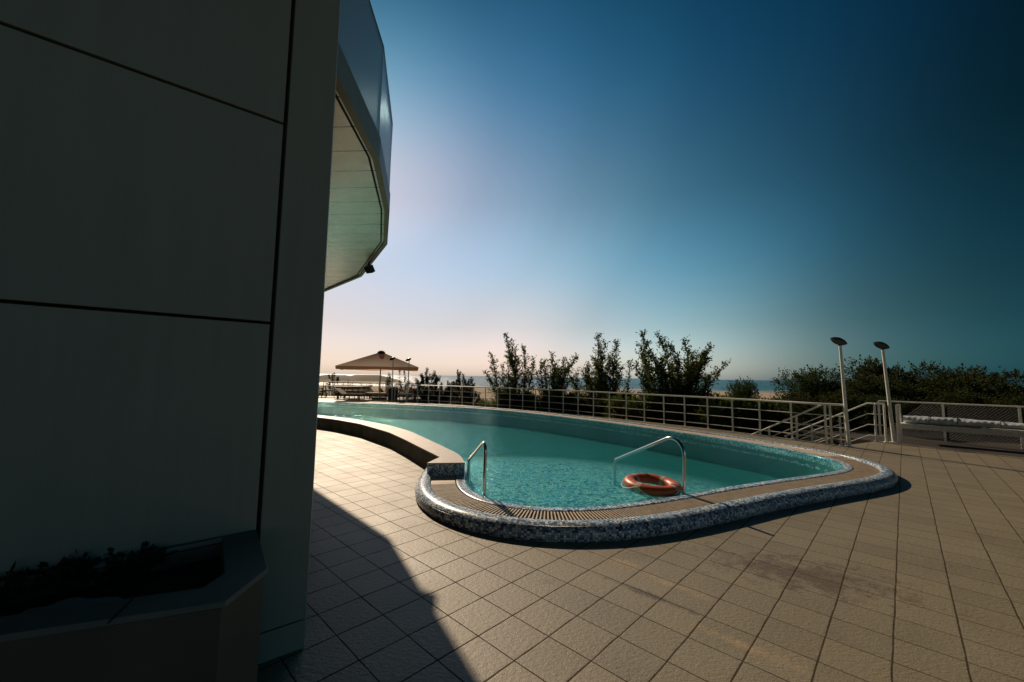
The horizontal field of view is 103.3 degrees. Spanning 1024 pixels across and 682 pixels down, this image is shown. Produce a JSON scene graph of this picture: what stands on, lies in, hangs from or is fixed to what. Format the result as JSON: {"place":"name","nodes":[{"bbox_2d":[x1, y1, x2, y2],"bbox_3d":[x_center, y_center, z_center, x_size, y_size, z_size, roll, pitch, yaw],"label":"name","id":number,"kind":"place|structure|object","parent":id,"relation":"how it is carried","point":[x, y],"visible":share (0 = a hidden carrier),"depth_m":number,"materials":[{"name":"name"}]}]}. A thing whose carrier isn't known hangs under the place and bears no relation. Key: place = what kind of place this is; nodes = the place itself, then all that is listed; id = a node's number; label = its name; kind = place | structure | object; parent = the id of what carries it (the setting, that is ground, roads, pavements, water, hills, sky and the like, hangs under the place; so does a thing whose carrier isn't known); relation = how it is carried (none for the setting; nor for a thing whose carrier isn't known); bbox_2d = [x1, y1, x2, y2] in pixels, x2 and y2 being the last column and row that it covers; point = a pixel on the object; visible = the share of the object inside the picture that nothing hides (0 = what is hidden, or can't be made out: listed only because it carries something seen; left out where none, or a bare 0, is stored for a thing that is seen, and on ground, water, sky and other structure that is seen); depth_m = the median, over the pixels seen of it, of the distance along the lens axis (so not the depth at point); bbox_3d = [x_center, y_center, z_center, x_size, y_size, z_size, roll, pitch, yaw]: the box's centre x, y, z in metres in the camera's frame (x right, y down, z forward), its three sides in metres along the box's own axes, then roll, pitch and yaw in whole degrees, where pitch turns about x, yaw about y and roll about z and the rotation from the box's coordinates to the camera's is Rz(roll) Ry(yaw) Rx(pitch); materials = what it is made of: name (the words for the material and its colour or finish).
{"place":"outdoors","nodes":[
{"label":"outdoors","id":0,"kind":"place"},
{"bbox_2d":[319,386,788,405],"bbox_3d":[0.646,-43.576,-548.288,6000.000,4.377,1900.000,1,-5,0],"label":"terrain","id":1,"kind":"structure","parent":0,"point":[491,393],"depth_m":99.10,"materials":[{"name":"beige sand"}]},
{"bbox_2d":[319,373,339,395],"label":"pine shrub","id":2,"kind":"object","parent":1,"relation":"on","point":[332,378],"visible":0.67,"depth_m":32.28,"materials":[{"name":"green plant"}]},
{"bbox_2d":[320,375,354,384],"bbox_3d":[-17.373,4.808,39.710,4.600,2.950,5.000,1,-5,0],"label":"canopy","id":3,"kind":"object","parent":1,"relation":"on","point":[346,379],"visible":0.26,"depth_m":37.87,"materials":[{"name":"white fabric"}]},
{"bbox_2d":[329,388,365,396],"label":"shrub","id":4,"kind":"object","parent":1,"relation":"on","point":[343,395],"visible":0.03,"depth_m":30.19,"materials":[{"name":"green plant"}]},
{"bbox_2d":[335,385,372,396],"bbox_3d":[-14.376,5.034,36.682,2.800,2.060,1.800,1,-5,0],"label":"kiosk","id":5,"kind":"object","parent":1,"relation":"on","point":[349,388],"visible":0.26,"depth_m":35.95,"materials":[{"name":"brown wood"}]},
{"bbox_2d":[329,375,400,394],"bbox_3d":[-14.575,4.912,40.708,5.400,3.000,5.000,1,-5,0],"label":"canopy","id":6,"kind":"object","parent":1,"relation":"on","point":[366,378],"visible":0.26,"depth_m":39.21,"materials":[{"name":"white fabric"}]},
{"bbox_2d":[395,399,427,402],"bbox_3d":[-2.039,2.586,-0.630,86.000,2.198,59.200,1,-5,0],"label":"deck edge","id":7,"kind":"object","parent":1,"relation":"on","point":[410,401],"visible":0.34,"depth_m":25.24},
{"bbox_2d":[410,368,443,403],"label":"pine shrub","id":8,"kind":"object","parent":1,"relation":"on","point":[425,381],"visible":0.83,"depth_m":24.76,"materials":[{"name":"green plant"}]},
{"bbox_2d":[430,382,454,403],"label":"pine shrub","id":9,"kind":"object","parent":1,"relation":"on","point":[444,398],"visible":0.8,"depth_m":24.55,"materials":[{"name":"green plant"}]},
{"bbox_2d":[443,369,477,404],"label":"pine shrub","id":10,"kind":"object","parent":1,"relation":"on","point":[467,391],"visible":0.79,"depth_m":24.77,"materials":[{"name":"green plant"}]},
{"bbox_2d":[465,391,481,405],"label":"pine shrub","id":11,"kind":"object","parent":1,"relation":"on","point":[478,399],"visible":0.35,"depth_m":25.21,"materials":[{"name":"green plant"}]},
{"bbox_2d":[476,398,496,406],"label":"shrub","id":12,"kind":"object","parent":1,"relation":"on","point":[488,403],"visible":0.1,"depth_m":21.04,"materials":[{"name":"green plant"}]},
{"bbox_2d":[482,332,536,409],"bbox_3d":[-0.041,2.044,21.019,2.640,5.002,1.855,-2,-6,28],"label":"tree","id":13,"kind":"object","parent":1,"relation":"on","point":[514,377],"visible":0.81,"depth_m":20.84,"materials":[{"name":"green plant"}]},
{"bbox_2d":[493,391,532,409],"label":"shrub","id":14,"kind":"object","parent":1,"relation":"on","point":[506,397],"visible":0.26,"depth_m":20.48,"materials":[{"name":"green plant"}]},
{"bbox_2d":[520,392,541,410],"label":"shrub","id":15,"kind":"object","parent":1,"relation":"on","point":[529,403],"visible":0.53,"depth_m":19.96,"materials":[{"name":"green plant"}]},
{"bbox_2d":[533,351,578,408],"bbox_3d":[2.152,2.462,19.888,2.315,3.985,1.538,1,-5,0],"label":"tree","id":16,"kind":"object","parent":1,"relation":"on","point":[560,381],"visible":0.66,"depth_m":19.83,"materials":[{"name":"green plant"}]},
{"bbox_2d":[537,391,580,412],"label":"shrub","id":17,"kind":"object","parent":1,"relation":"on","point":[555,407],"visible":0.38,"depth_m":19.05,"materials":[{"name":"green plant"}]},
{"bbox_2d":[568,361,594,412],"bbox_3d":[3.586,2.731,20.216,1.705,3.537,1.352,1,-5,0],"label":"tree","id":18,"kind":"object","parent":1,"relation":"on","point":[577,381],"visible":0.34,"depth_m":20.25,"materials":[{"name":"green plant"}]},
{"bbox_2d":[558,393,616,417],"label":"shrub","id":19,"kind":"object","parent":1,"relation":"on","point":[585,406],"visible":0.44,"depth_m":18.43,"materials":[{"name":"green plant"}]},
{"bbox_2d":[580,333,633,403],"bbox_3d":[4.413,1.992,18.843,2.477,4.880,1.947,-1,-5,16],"label":"tree","id":20,"kind":"object","parent":1,"relation":"on","point":[605,382],"visible":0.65,"depth_m":18.81,"materials":[{"name":"green plant"}]},
{"bbox_2d":[594,393,632,418],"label":"shrub","id":21,"kind":"object","parent":1,"relation":"on","point":[600,403],"visible":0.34,"depth_m":17.23,"materials":[{"name":"green plant"}]},
{"bbox_2d":[602,394,669,422],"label":"shrub","id":22,"kind":"object","parent":1,"relation":"on","point":[634,410],"visible":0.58,"depth_m":15.94,"materials":[{"name":"green plant"}]},
{"bbox_2d":[617,389,657,398],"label":"shrub","id":23,"kind":"object","parent":1,"relation":"on","point":[630,395],"visible":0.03,"depth_m":18.08,"materials":[{"name":"green plant"}]},
{"bbox_2d":[639,396,697,425],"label":"shrub","id":24,"kind":"object","parent":1,"relation":"on","point":[674,406],"visible":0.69,"depth_m":15.13,"materials":[{"name":"green plant"}]},
{"bbox_2d":[632,329,730,424],"bbox_3d":[7.086,1.882,16.814,4.242,4.783,2.287,1,-5,0],"label":"tree","id":25,"kind":"object","parent":1,"relation":"on","point":[677,382],"visible":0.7,"depth_m":16.79,"materials":[{"name":"green plant"}]},
{"bbox_2d":[686,390,733,425],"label":"shrub","id":26,"kind":"object","parent":1,"relation":"on","point":[717,395],"visible":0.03,"depth_m":16.54,"materials":[{"name":"green plant"}]},
{"bbox_2d":[688,398,736,431],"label":"shrub","id":27,"kind":"object","parent":1,"relation":"on","point":[716,410],"visible":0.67,"depth_m":14.16,"materials":[{"name":"green plant"}]},
{"bbox_2d":[700,405,777,435],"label":"shrub","id":28,"kind":"object","parent":1,"relation":"on","point":[743,415],"visible":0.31,"depth_m":13.88,"materials":[{"name":"green plant"}]},
{"bbox_2d":[729,397,785,436],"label":"shrub","id":29,"kind":"object","parent":1,"relation":"on","point":[772,415],"visible":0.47,"depth_m":14.31,"materials":[{"name":"green plant"}]},
{"bbox_2d":[728,394,789,421],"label":"shrub","id":30,"kind":"object","parent":1,"relation":"on","point":[743,397],"visible":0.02,"depth_m":15.78,"materials":[{"name":"green plant"}]},
{"bbox_2d":[257,396,1023,681],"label":"deck paving","id":31,"kind":"structure","parent":0,"point":[915,573],"depth_m":3.01,"materials":[{"name":"beige tile"}]},
{"bbox_2d":[0,530,267,681],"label":"planter","id":32,"kind":"object","parent":31,"relation":"on","point":[189,612],"visible":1,"depth_m":1.47,"materials":[{"name":"concrete"}]},
{"bbox_2d":[0,561,39,607],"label":"plant","id":33,"kind":"object","parent":32,"relation":"in","point":[12,578],"visible":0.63,"depth_m":1.62,"materials":[{"name":"green plant"}]},
{"bbox_2d":[18,547,122,597],"bbox_3d":[-1.875,0.996,1.755,0.268,0.212,0.354,0,-5,12],"label":"plant","id":34,"kind":"object","parent":32,"relation":"in","point":[81,568],"visible":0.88,"depth_m":1.70,"materials":[{"name":"green plant"}]},
{"bbox_2d":[98,541,176,584],"bbox_3d":[-1.743,1.022,1.874,0.284,0.177,0.240,-1,-5,20],"label":"plant","id":35,"kind":"object","parent":32,"relation":"in","point":[133,566],"visible":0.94,"depth_m":1.83,"materials":[{"name":"green plant"}]},
{"bbox_2d":[0,0,392,663],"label":"building","id":36,"kind":"structure","parent":31,"relation":"on","point":[194,210],"depth_m":2.06,"materials":[{"name":"metal"}]},
{"bbox_2d":[364,262,374,273],"bbox_3d":[-2.978,-1.538,8.472,0.170,0.248,0.170,-1,-6,25],"label":"floodlight","id":37,"kind":"object","parent":36,"relation":"attached to","point":[368,268],"visible":1,"depth_m":8.43,"materials":[{"name":"metal"}]},
{"bbox_2d":[319,385,344,397],"bbox_3d":[-12.052,3.411,27.391,1.700,0.777,1.710,2,-5,-10],"label":"picnic table","id":38,"kind":"object","parent":31,"relation":"on","point":[323,390],"visible":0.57,"depth_m":27.00,"materials":[{"name":"brown wood"}]},
{"bbox_2d":[333,386,362,398],"bbox_3d":[-10.550,3.320,26.096,1.700,0.777,1.710,3,-5,-20],"label":"picnic table","id":39,"kind":"object","parent":31,"relation":"on","point":[346,386],"visible":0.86,"depth_m":25.94,"materials":[{"name":"brown wood"}]},
{"bbox_2d":[334,388,365,399],"bbox_3d":[-9.932,3.251,24.848,1.824,0.682,0.620,0,-5,10],"label":"sun lounger","id":40,"kind":"object","parent":31,"relation":"on","point":[341,391],"visible":0.94,"depth_m":24.68,"materials":[{"name":"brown wood"}]},
{"bbox_2d":[344,386,372,397],"bbox_3d":[-10.352,3.428,27.292,1.710,0.777,1.700,-3,-7,40],"label":"picnic table","id":41,"kind":"object","parent":31,"relation":"on","point":[353,391],"visible":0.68,"depth_m":27.16,"materials":[{"name":"brown wood"}]},
{"bbox_2d":[319,381,414,396],"bbox_3d":[-13.301,3.328,28.250,15.569,1.022,0.066,1,-5,1],"label":"railing","id":42,"kind":"object","parent":31,"relation":"on","point":[361,384],"visible":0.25,"depth_m":28.21,"materials":[{"name":"grey metal"}]},
{"bbox_2d":[335,351,418,398],"bbox_3d":[-8.483,2.168,26.099,4.685,3.100,4.685,2,-5,-14],"label":"parasol","id":43,"kind":"object","parent":31,"relation":"on","point":[380,361],"visible":0.98,"depth_m":24.44,"materials":[{"name":"fabric"}]},
{"bbox_2d":[366,392,387,397],"bbox_3d":[-8.666,3.433,26.716,1.824,0.682,0.620,1,-5,-5],"label":"sun lounger","id":44,"kind":"object","parent":31,"relation":"on","point":[375,392],"visible":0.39,"depth_m":26.42,"materials":[{"name":"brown wood"}]},
{"bbox_2d":[368,393,387,399],"bbox_3d":[-8.065,3.337,25.521,1.824,0.682,0.620,1,-5,-5],"label":"sun lounger","id":45,"kind":"object","parent":31,"relation":"on","point":[372,394],"visible":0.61,"depth_m":25.20,"materials":[{"name":"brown wood"}]},
{"bbox_2d":[389,357,394,400],"bbox_3d":[-7.110,2.240,23.887,0.351,2.611,0.262,1,-5,0],"label":"lamp post","id":46,"kind":"object","parent":31,"relation":"on","point":[392,358],"visible":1,"depth_m":23.86,"materials":[{"name":"grey metal"}]},
{"bbox_2d":[388,387,398,400],"bbox_3d":[-7.248,3.209,24.705,0.680,0.820,0.680,1,-5,0],"label":"waste bin","id":47,"kind":"object","parent":31,"relation":"on","point":[390,392],"visible":0.85,"depth_m":24.49,"materials":[{"name":"metal"}]},
{"bbox_2d":[378,370,413,397],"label":"pine shrub","id":48,"kind":"object","parent":31,"relation":"on","point":[401,386],"visible":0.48,"depth_m":27.34,"materials":[{"name":"green plant"}]},
{"bbox_2d":[398,388,416,399],"bbox_3d":[-6.501,3.374,25.678,0.620,0.682,1.824,0,-5,10],"label":"sun lounger","id":49,"kind":"object","parent":31,"relation":"on","point":[411,392],"visible":0.5,"depth_m":25.77,"materials":[{"name":"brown wood"}]},
{"bbox_2d":[405,358,410,400],"bbox_3d":[-6.261,2.303,24.284,0.351,2.581,0.262,1,-5,0],"label":"lamp post","id":50,"kind":"object","parent":31,"relation":"on","point":[408,359],"visible":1,"depth_m":24.27,"materials":[{"name":"grey metal"}]},
{"bbox_2d":[317,400,897,541],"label":"swimming pool","id":51,"kind":"structure","parent":31,"relation":"on","point":[445,493],"depth_m":7.01,"materials":[{"name":"tile"}]},
{"bbox_2d":[467,441,487,497],"bbox_3d":[-0.477,1.980,5.467,0.104,1.378,1.163,2,-5,-15],"label":"grab rail","id":52,"kind":"object","parent":51,"relation":"attached to","point":[483,444],"visible":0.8,"depth_m":4.98,"materials":[{"name":"metal"}]},
{"bbox_2d":[318,402,839,506],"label":"water","id":53,"kind":"structure","parent":51,"relation":"in","point":[581,450],"depth_m":7.90,"materials":[{"name":"teal liquid"}]},
{"bbox_2d":[621,473,681,498],"bbox_3d":[1.872,1.916,5.406,0.788,0.136,0.788,4,-3,-20],"label":"life buoy","id":54,"kind":"object","parent":53,"relation":"on","point":[635,482],"visible":0.91,"depth_m":5.24,"materials":[{"name":"plastic"}]},
{"bbox_2d":[613,436,685,493],"bbox_3d":[1.872,2.006,5.696,0.103,1.436,1.403,3,-6,-27],"label":"grab rail","id":55,"kind":"object","parent":51,"relation":"attached to","point":[678,441],"visible":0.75,"depth_m":5.38,"materials":[{"name":"metal"}]},
{"bbox_2d":[394,384,846,445],"bbox_3d":[1.302,2.589,17.265,20.182,1.011,2.024,-4,-7,42],"label":"railing","id":56,"kind":"object","parent":31,"relation":"on","point":[831,438],"visible":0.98,"depth_m":13.56,"materials":[{"name":"white metal"}]},
{"bbox_2d":[752,405,823,441],"bbox_3d":[7.327,2.696,10.957,0.042,2.138,2.210,4,-6,-31],"label":"stair railing","id":57,"kind":"object","parent":31,"relation":"on","point":[796,423],"visible":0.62,"depth_m":10.69,"materials":[{"name":"white metal"}]},
{"bbox_2d":[784,403,874,445],"bbox_3d":[8.976,2.776,11.584,0.042,2.138,2.210,4,-6,-31],"label":"stair railing","id":58,"kind":"object","parent":31,"relation":"on","point":[840,431],"visible":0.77,"depth_m":11.31,"materials":[{"name":"white metal"}]},
{"bbox_2d":[830,337,853,446],"bbox_3d":[8.017,1.218,9.845,0.368,2.649,0.264,1,-5,0],"label":"lamp post","id":59,"kind":"object","parent":31,"relation":"on","point":[839,342],"visible":1,"depth_m":9.82,"materials":[{"name":"grey metal"}]},
{"bbox_2d":[873,403,887,441],"bbox_3d":[9.669,2.133,10.637,0.294,1.011,0.086,-1,-5,17],"label":"railing","id":60,"kind":"object","parent":31,"relation":"on","point":[875,421],"visible":1,"depth_m":10.63,"materials":[{"name":"white metal"}]},
{"bbox_2d":[873,341,898,442],"bbox_3d":[9.786,1.321,10.602,0.428,2.630,0.264,1,-5,0],"label":"lamp post","id":61,"kind":"object","parent":31,"relation":"on","point":[882,346],"visible":1,"depth_m":10.58,"materials":[{"name":"grey metal"}]},
{"bbox_2d":[824,445,1020,471],"bbox_3d":[9.092,2.324,7.161,0.139,0.001,6.196,4,-6,-29],"label":"drain joint","id":62,"kind":"object","parent":31,"relation":"on","point":[929,459],"visible":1,"depth_m":8.23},
{"bbox_2d":[319,374,1023,392],"bbox_3d":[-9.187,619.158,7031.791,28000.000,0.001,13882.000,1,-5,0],"label":"sea","id":63,"kind":"structure","parent":0,"point":[721,385],"depth_m":318.99,"materials":[{"name":"blue liquid"}]},
{"bbox_2d":[355,384,789,391],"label":"surf foam","id":64,"kind":"object","parent":63,"relation":"on","point":[551,388],"visible":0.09,"depth_m":146.20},
{"bbox_2d":[320,0,1023,383],"label":"sky","id":65,"kind":"structure","parent":0,"point":[766,182],"materials":[{"name":"blue"}]},
{"bbox_2d":[731,401,1023,457],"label":"planting bed","id":66,"kind":"object","parent":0,"point":[915,438],"visible":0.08,"depth_m":11.54,"materials":[{"name":"soil"}]},
{"bbox_2d":[724,376,759,400],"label":"shrub","id":67,"kind":"object","parent":66,"relation":"on","point":[742,390],"visible":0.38,"depth_m":19.78,"materials":[{"name":"green plant"}]},
{"bbox_2d":[764,363,851,418],"bbox_3d":[11.967,2.084,16.243,3.271,2.446,2.447,-1,-5,24],"label":"shrub","id":68,"kind":"object","parent":66,"relation":"on","point":[806,382],"visible":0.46,"depth_m":15.95,"materials":[{"name":"green plant"}]},
{"bbox_2d":[776,387,882,429],"bbox_3d":[10.947,2.431,14.202,2.876,1.720,2.374,2,-5,-9],"label":"shrub","id":69,"kind":"object","parent":66,"relation":"on","point":[834,399],"visible":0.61,"depth_m":14.09,"materials":[{"name":"green plant"}]},
{"bbox_2d":[808,372,901,425],"bbox_3d":[12.439,2.112,14.723,2.638,1.998,2.876,3,-5,-24],"label":"shrub","id":70,"kind":"object","parent":66,"relation":"on","point":[876,387],"visible":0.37,"depth_m":13.98,"materials":[{"name":"green plant"}]},
{"bbox_2d":[847,391,916,431],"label":"shrub","id":71,"kind":"object","parent":66,"relation":"on","point":[867,408],"visible":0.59,"depth_m":12.92,"materials":[{"name":"green plant"}]},
{"bbox_2d":[853,376,920,421],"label":"shrub","id":72,"kind":"object","parent":66,"relation":"on","point":[903,385],"visible":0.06,"depth_m":14.16,"materials":[{"name":"green plant"}]},
{"bbox_2d":[838,354,946,394],"bbox_3d":[15.076,1.873,15.881,3.195,2.774,2.638,1,-5,0],"label":"shrub","id":73,"kind":"object","parent":66,"relation":"on","point":[875,370],"visible":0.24,"depth_m":15.66,"materials":[{"name":"green plant"}]},
{"bbox_2d":[887,394,979,435],"bbox_3d":[12.945,2.307,12.725,1.734,1.272,2.428,2,-5,-12],"label":"shrub","id":74,"kind":"object","parent":66,"relation":"on","point":[927,409],"visible":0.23,"depth_m":12.51,"materials":[{"name":"green plant"}]},
{"bbox_2d":[872,368,997,419],"bbox_3d":[14.374,2.015,14.219,3.195,2.164,2.638,0,-5,8],"label":"shrub","id":75,"kind":"object","parent":66,"relation":"on","point":[927,388],"visible":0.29,"depth_m":13.74,"materials":[{"name":"green plant"}]},
{"bbox_2d":[877,400,1023,448],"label":"fence","id":76,"kind":"object","parent":66,"relation":"on","point":[943,410],"visible":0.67,"depth_m":10.77,"materials":[{"name":"grey metal"}]},
{"bbox_2d":[895,404,1023,441],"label":"cover stand","id":77,"kind":"object","parent":66,"relation":"on","point":[984,431],"visible":1,"depth_m":10.22,"materials":[{"name":"grey paint"}]},
{"bbox_2d":[903,416,1023,429],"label":"rolled cover","id":78,"kind":"object","parent":77,"relation":"on","point":[941,421],"visible":1,"depth_m":10.13,"materials":[{"name":"plastic"}]},
{"bbox_2d":[928,387,1023,437],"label":"shrub","id":79,"kind":"object","parent":66,"relation":"on","point":[966,398],"visible":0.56,"depth_m":11.91,"materials":[{"name":"green plant"}]},
{"bbox_2d":[930,377,1023,422],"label":"shrub","id":80,"kind":"object","parent":66,"relation":"on","point":[985,392],"visible":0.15,"depth_m":12.88,"materials":[{"name":"green plant"}]},
{"bbox_2d":[937,363,1023,429],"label":"shrub","id":81,"kind":"object","parent":66,"relation":"on","point":[996,376],"visible":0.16,"depth_m":13.24,"materials":[{"name":"green plant"}]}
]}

